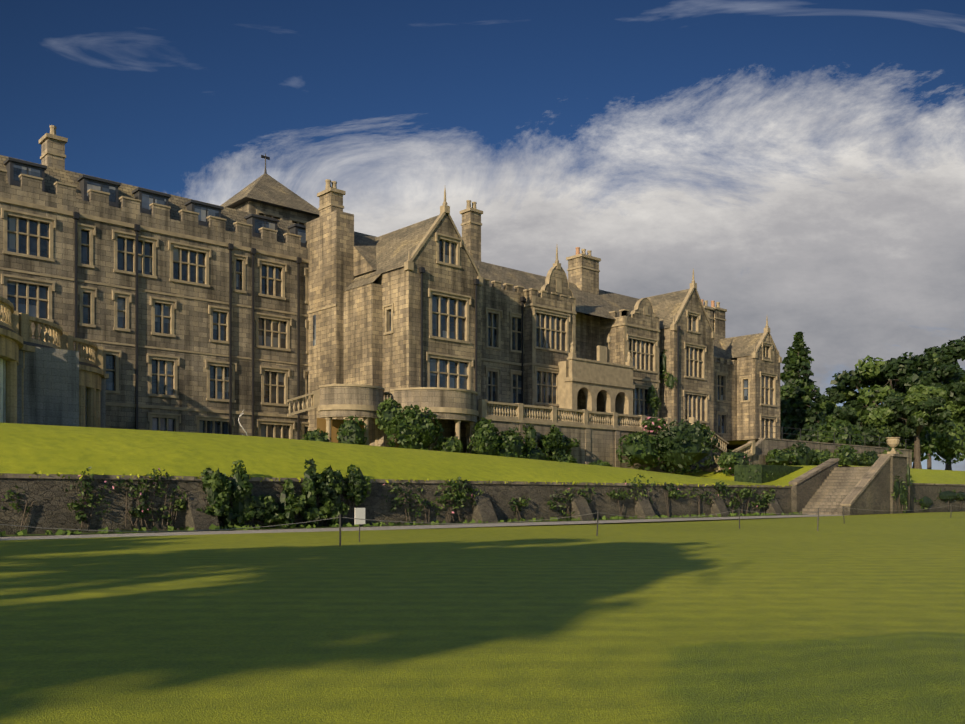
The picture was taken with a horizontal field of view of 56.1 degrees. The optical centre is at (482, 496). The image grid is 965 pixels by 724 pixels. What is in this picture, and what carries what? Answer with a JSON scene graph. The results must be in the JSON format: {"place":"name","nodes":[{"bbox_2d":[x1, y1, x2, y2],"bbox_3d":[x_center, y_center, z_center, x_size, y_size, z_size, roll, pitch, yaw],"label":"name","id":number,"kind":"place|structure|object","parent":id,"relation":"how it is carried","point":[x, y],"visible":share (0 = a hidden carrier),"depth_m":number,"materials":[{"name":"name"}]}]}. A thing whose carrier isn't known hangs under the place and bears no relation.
{"place":"outdoors","nodes":[
{"label":"outdoors","id":0,"kind":"place"},
{"bbox_2d":[0,514,845,539],"bbox_3d":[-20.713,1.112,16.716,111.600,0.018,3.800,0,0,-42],"label":"gravel path","id":1,"kind":"structure","parent":0,"point":[272,530],"depth_m":31.86,"materials":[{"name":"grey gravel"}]},
{"bbox_2d":[196,492,349,530],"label":"shrubs","id":2,"kind":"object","parent":1,"relation":"on","point":[228,515],"depth_m":30.94,"materials":[{"name":"green plant"}]},
{"bbox_2d":[0,473,964,534],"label":"retaining wall","id":3,"kind":"structure","parent":1,"relation":"on","point":[47,496],"depth_m":35.30,"materials":[{"name":"stone"}]},
{"bbox_2d":[2,467,186,528],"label":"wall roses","id":4,"kind":"object","parent":3,"relation":"attached to","point":[142,510],"depth_m":27.98,"materials":[{"name":"green plant"}]},
{"bbox_2d":[201,458,371,527],"bbox_3d":[-6.756,0.003,31.734,6.549,2.718,1.179,0,0,-42],"label":"climbing shrub","id":5,"kind":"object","parent":3,"relation":"attached to","point":[219,487],"depth_m":31.58,"materials":[{"name":"green plant"}]},
{"bbox_2d":[0,471,801,536],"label":"fringe grass","id":6,"kind":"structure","parent":3,"relation":"attached to","point":[154,528],"depth_m":33.31,"materials":[{"name":"green plant"}]},
{"bbox_2d":[382,474,774,521],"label":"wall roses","id":7,"kind":"object","parent":3,"relation":"attached to","point":[462,497],"depth_m":41.37,"materials":[{"name":"green plant"}]},
{"bbox_2d":[907,488,964,510],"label":"shrubs","id":8,"kind":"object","parent":3,"relation":"attached to","point":[926,501],"depth_m":62.81,"materials":[{"name":"green plant"}]},
{"bbox_2d":[0,423,850,485],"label":"lawn","id":9,"kind":"structure","parent":0,"point":[37,449],"depth_m":33.44,"materials":[{"name":"green plant"}]},
{"bbox_2d":[0,296,108,427],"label":"glazed pavilion","id":10,"kind":"structure","parent":9,"relation":"on","point":[50,377],"depth_m":41.68,"materials":[{"name":"beige glass"}]},
{"bbox_2d":[0,125,308,439],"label":"hotel wing","id":11,"kind":"structure","parent":9,"relation":"on","point":[189,315],"depth_m":53.51,"materials":[{"name":"beige stone"}]},
{"bbox_2d":[220,153,318,225],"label":"pyramid tower","id":12,"kind":"structure","parent":11,"relation":"on","point":[265,194],"depth_m":63.48,"materials":[{"name":"stone"}]},
{"bbox_2d":[238,410,247,435],"bbox_3d":[-14.011,-3.901,53.052,0.469,2.455,0.832,0,0,12],"label":"lawn sculpture","id":13,"kind":"object","parent":9,"relation":"on","point":[240,424],"visible":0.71,"depth_m":52.93,"materials":[{"name":"white paint"}]},
{"bbox_2d":[301,428,332,441],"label":"bush","id":14,"kind":"object","parent":9,"relation":"on","point":[316,435],"visible":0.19,"depth_m":48.83,"materials":[{"name":"green plant"}]},
{"bbox_2d":[336,415,367,444],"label":"bush","id":15,"kind":"object","parent":9,"relation":"on","point":[351,431],"visible":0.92,"depth_m":49.73,"materials":[{"name":"green plant"}]},
{"bbox_2d":[317,384,478,452],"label":"bastion balcony","id":16,"kind":"structure","parent":9,"relation":"on","point":[458,406],"depth_m":52.25,"materials":[{"name":"beige stone"}]},
{"bbox_2d":[287,389,319,416],"bbox_3d":[-10.097,-5.285,51.181,1.875,1.635,0.876,0,0,-42],"label":"balustrade","id":17,"kind":"object","parent":16,"relation":"attached to","point":[315,398],"visible":1,"depth_m":51.14,"materials":[{"name":"beige stone"}]},
{"bbox_2d":[384,391,393,400],"bbox_3d":[-5.866,-5.677,53.649,0.778,1.060,2.053,0,0,-42],"label":"balustrade","id":18,"kind":"object","parent":16,"relation":"on","point":[388,393],"visible":0.08,"depth_m":53.36,"materials":[{"name":"beige stone"}]},
{"bbox_2d":[385,404,443,450],"bbox_3d":[-3.842,-3.583,51.297,3.978,3.305,2.422,0,0,-42],"label":"bush","id":19,"kind":"object","parent":9,"relation":"on","point":[415,427],"visible":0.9,"depth_m":50.55,"materials":[{"name":"green plant"}]},
{"bbox_2d":[375,397,404,434],"bbox_3d":[-5.220,-4.504,50.892,1.849,2.136,1.534,0,0,-42],"label":"bush","id":20,"kind":"object","parent":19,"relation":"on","point":[387,410],"visible":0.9,"depth_m":50.45,"materials":[{"name":"green plant"}]},
{"bbox_2d":[438,436,462,452],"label":"bush","id":21,"kind":"object","parent":9,"relation":"on","point":[450,445],"visible":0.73,"depth_m":51.73,"materials":[{"name":"green plant"}]},
{"bbox_2d":[467,433,498,455],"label":"terrace shrub","id":22,"kind":"object","parent":9,"relation":"on","point":[482,450],"visible":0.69,"depth_m":53.43,"materials":[{"name":"green plant"}]},
{"bbox_2d":[471,417,500,454],"bbox_3d":[0.176,-3.350,54.029,1.894,2.680,1.538,0,0,-42],"label":"bush","id":23,"kind":"object","parent":9,"relation":"on","point":[485,428],"visible":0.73,"depth_m":53.68,"materials":[{"name":"green plant"}]},
{"bbox_2d":[494,430,530,458],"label":"bush","id":24,"kind":"object","parent":9,"relation":"on","point":[512,444],"visible":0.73,"depth_m":54.73,"materials":[{"name":"green plant"}]},
{"bbox_2d":[520,446,549,460],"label":"terrace shrub","id":25,"kind":"object","parent":9,"relation":"on","point":[535,453],"visible":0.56,"depth_m":56.71,"materials":[{"name":"green plant"}]},
{"bbox_2d":[500,423,579,460],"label":"bush","id":26,"kind":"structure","parent":9,"relation":"on","point":[554,443],"depth_m":58.39,"materials":[{"name":"green plant"}]},
{"bbox_2d":[306,179,781,452],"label":"manor house","id":27,"kind":"structure","parent":9,"relation":"on","point":[435,301],"depth_m":64.11,"materials":[{"name":"stone"}]},
{"bbox_2d":[558,336,634,425],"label":"entrance porch","id":28,"kind":"object","parent":27,"relation":"attached to","point":[602,384],"visible":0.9,"depth_m":67.88,"materials":[{"name":"stone"}]},
{"bbox_2d":[646,385,661,416],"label":"climbing plant","id":29,"kind":"object","parent":27,"relation":"attached to","point":[652,400],"visible":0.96,"depth_m":74.09,"materials":[{"name":"green plant"}]},
{"bbox_2d":[659,349,677,395],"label":"climbing plant","id":30,"kind":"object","parent":27,"relation":"attached to","point":[669,382],"depth_m":75.76,"materials":[{"name":"green plant"}]},
{"bbox_2d":[551,453,577,462],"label":"terrace shrub","id":31,"kind":"object","parent":9,"relation":"on","point":[569,458],"visible":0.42,"depth_m":58.65,"materials":[{"name":"green plant"}]},
{"bbox_2d":[477,417,669,472],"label":"terrace wall","id":32,"kind":"structure","parent":9,"relation":"on","point":[599,443],"depth_m":61.61,"materials":[{"name":"beige stone"}]},
{"bbox_2d":[478,399,670,430],"bbox_3d":[6.924,-5.357,61.627,19.159,1.060,0.400,0,0,-42],"label":"terrace balustrade","id":33,"kind":"object","parent":32,"relation":"on","point":[552,415],"visible":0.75,"depth_m":59.92,"materials":[{"name":"beige stone"}]},
{"bbox_2d":[588,460,612,466],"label":"terrace shrub","id":34,"kind":"object","parent":9,"relation":"on","point":[601,463],"visible":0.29,"depth_m":61.16,"materials":[{"name":"green plant"}]},
{"bbox_2d":[616,431,666,469],"bbox_3d":[10.994,-3.133,62.377,4.411,2.715,3.120,0,0,-42],"label":"shrub","id":35,"kind":"object","parent":9,"relation":"on","point":[640,449],"visible":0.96,"depth_m":61.46,"materials":[{"name":"green plant"}]},
{"bbox_2d":[652,419,719,474],"bbox_3d":[14.160,-3.423,64.058,6.453,3.978,4.680,0,0,-42],"label":"shrub","id":36,"kind":"object","parent":9,"relation":"on","point":[687,445],"visible":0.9,"depth_m":62.69,"materials":[{"name":"green plant"}]},
{"bbox_2d":[641,417,665,432],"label":"hydrangea","id":37,"kind":"object","parent":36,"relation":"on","point":[651,424],"visible":0.85,"depth_m":63.56,"materials":[{"name":"green plant"}]},
{"bbox_2d":[670,446,765,472],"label":"stair","id":38,"kind":"object","parent":9,"relation":"on","point":[756,459],"visible":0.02,"depth_m":67.87,"materials":[{"name":"stone"}]},
{"bbox_2d":[689,417,728,453],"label":"stair balustrade","id":39,"kind":"object","parent":38,"relation":"on","point":[722,448],"visible":0.31,"depth_m":68.71,"materials":[{"name":"stone"}]},
{"bbox_2d":[713,456,723,469],"bbox_3d":[16.938,-2.371,64.752,0.828,1.008,0.828,0,0,-42],"label":"urn","id":40,"kind":"object","parent":9,"relation":"on","point":[716,461],"visible":0.42,"depth_m":64.57,"materials":[{"name":"stone"}]},
{"bbox_2d":[717,449,749,474],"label":"bush","id":41,"kind":"object","parent":9,"relation":"on","point":[729,461],"visible":0.9,"depth_m":62.41,"materials":[{"name":"green plant"}]},
{"bbox_2d":[734,464,802,483],"bbox_3d":[19.233,-1.389,60.597,5.800,1.538,2.267,0,0,-42],"label":"clipped hedge","id":42,"kind":"object","parent":9,"relation":"on","point":[755,473],"visible":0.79,"depth_m":58.91,"materials":[{"name":"green plant"}]},
{"bbox_2d":[765,448,796,465],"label":"shrub","id":43,"kind":"object","parent":9,"relation":"on","point":[778,457],"visible":0.88,"depth_m":68.72,"materials":[{"name":"green plant"}]},
{"bbox_2d":[787,442,815,465],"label":"shrub","id":44,"kind":"object","parent":9,"relation":"on","point":[804,454],"visible":0.69,"depth_m":70.80,"materials":[{"name":"green plant"}]},
{"bbox_2d":[780,332,826,440],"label":"conifer","id":45,"kind":"object","parent":9,"relation":"on","point":[799,405],"visible":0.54,"depth_m":96.78,"materials":[{"name":"green plant"}]},
{"bbox_2d":[719,425,912,467],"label":"terrace wall","id":46,"kind":"structure","parent":9,"relation":"on","point":[764,446],"depth_m":74.96,"materials":[{"name":"stone"}]},
{"bbox_2d":[795,423,822,441],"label":"shrub","id":47,"kind":"object","parent":46,"relation":"on","point":[810,432],"visible":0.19,"depth_m":83.61,"materials":[{"name":"green plant"}]},
{"bbox_2d":[813,420,863,444],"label":"shrub","id":48,"kind":"object","parent":46,"relation":"on","point":[849,429],"visible":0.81,"depth_m":81.49,"materials":[{"name":"green plant"}]},
{"bbox_2d":[809,449,837,464],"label":"shrub","id":49,"kind":"object","parent":9,"relation":"on","point":[822,456],"visible":0.52,"depth_m":73.01,"materials":[{"name":"green plant"}]},
{"bbox_2d":[816,385,863,415],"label":"tree","id":50,"kind":"object","parent":9,"relation":"on","point":[828,405],"visible":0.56,"depth_m":112.46,"materials":[{"name":"green plant"}]},
{"bbox_2d":[834,445,858,465],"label":"shrub","id":51,"kind":"object","parent":9,"relation":"on","point":[847,455],"visible":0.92,"depth_m":75.76,"materials":[{"name":"green plant"}]},
{"bbox_2d":[825,405,895,431],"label":"tree","id":52,"kind":"object","parent":9,"relation":"on","point":[876,416],"visible":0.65,"depth_m":88.69,"materials":[{"name":"green plant"}]},
{"bbox_2d":[855,450,878,465],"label":"shrub","id":53,"kind":"object","parent":9,"relation":"on","point":[868,458],"visible":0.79,"depth_m":78.71,"materials":[{"name":"green plant"}]},
{"bbox_2d":[853,418,897,447],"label":"shrub","id":54,"kind":"object","parent":9,"relation":"on","point":[880,431],"visible":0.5,"depth_m":87.92,"materials":[{"name":"green plant"}]},
{"bbox_2d":[830,352,942,419],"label":"tree","id":55,"kind":"object","parent":9,"relation":"on","point":[882,379],"visible":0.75,"depth_m":107.74,"materials":[{"name":"green plant"}]},
{"bbox_2d":[880,447,902,453],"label":"plant","id":56,"kind":"object","parent":9,"relation":"on","point":[885,451],"visible":0.1,"depth_m":82.30,"materials":[{"name":"green plant"}]},
{"bbox_2d":[895,426,938,461],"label":"tree","id":57,"kind":"object","parent":9,"relation":"on","point":[928,443],"visible":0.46,"depth_m":91.19,"materials":[{"name":"green plant"}]},
{"bbox_2d":[879,384,961,468],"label":"tree","id":58,"kind":"object","parent":9,"relation":"on","point":[915,405],"visible":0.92,"depth_m":87.84,"materials":[{"name":"green plant"}]},
{"bbox_2d":[924,362,964,469],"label":"tree","id":59,"kind":"object","parent":9,"relation":"on","point":[946,373],"visible":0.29,"depth_m":105.34,"materials":[{"name":"green plant"}]},
{"bbox_2d":[929,419,964,463],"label":"tree","id":60,"kind":"object","parent":9,"relation":"on","point":[951,446],"visible":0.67,"depth_m":98.56,"materials":[{"name":"green plant"}]},
{"bbox_2d":[948,373,964,417],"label":"tree","id":61,"kind":"object","parent":9,"relation":"on","point":[958,379],"visible":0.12,"depth_m":107.60,"materials":[{"name":"green plant"}]},
{"bbox_2d":[0,512,964,723],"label":"lawn","id":62,"kind":"structure","parent":0,"point":[856,619],"depth_m":8.06,"materials":[{"name":"green plant"}]},
{"bbox_2d":[0,504,959,545],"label":"rope fence","id":63,"kind":"object","parent":62,"relation":"on","point":[359,518],"visible":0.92,"depth_m":21.97,"materials":[{"name":"grey"}]},
{"bbox_2d":[789,454,908,514],"bbox_3d":[22.976,-0.757,56.608,7.678,3.780,4.090,0,0,-42],"label":"garden stair","id":64,"kind":"object","parent":62,"relation":"on","point":[827,485],"visible":0.96,"depth_m":55.86,"materials":[{"name":"stone"}]},
{"bbox_2d":[886,437,899,453],"bbox_3d":[25.980,-3.179,57.233,0.874,1.064,0.874,0,0,-42],"label":"urn","id":65,"kind":"object","parent":64,"relation":"on","point":[893,442],"visible":1,"depth_m":56.99,"materials":[{"name":"stone"}]},
{"bbox_2d":[891,463,912,512],"bbox_3d":[26.425,-0.486,57.006,0.407,3.332,2.967,0,0,45],"label":"climbing plant","id":66,"kind":"object","parent":64,"relation":"attached to","point":[902,493],"visible":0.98,"depth_m":57.07,"materials":[{"name":"green plant"}]},
{"bbox_2d":[0,0,964,470],"label":"sky","id":67,"kind":"structure","parent":0,"point":[805,159],"materials":[{"name":"blue"}]},
{"bbox_2d":[721,440,754,465],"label":"stair balustrade","id":68,"kind":"object","parent":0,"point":[749,446],"visible":0.31,"depth_m":67.45,"materials":[{"name":"stone"}]},
{"bbox_2d":[848,465,964,483],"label":"lawn","id":69,"kind":"structure","parent":0,"point":[936,476],"depth_m":66.57,"materials":[{"name":"green plant"}]},
{"bbox_2d":[903,346,958,468],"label":"tree","id":70,"kind":"object","parent":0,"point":[927,359],"visible":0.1,"depth_m":135.92,"materials":[{"name":"green plant"}]},
{"bbox_2d":[920,336,964,384],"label":"tree","id":71,"kind":"object","parent":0,"point":[952,351],"visible":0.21,"depth_m":132.10,"materials":[{"name":"green plant"}]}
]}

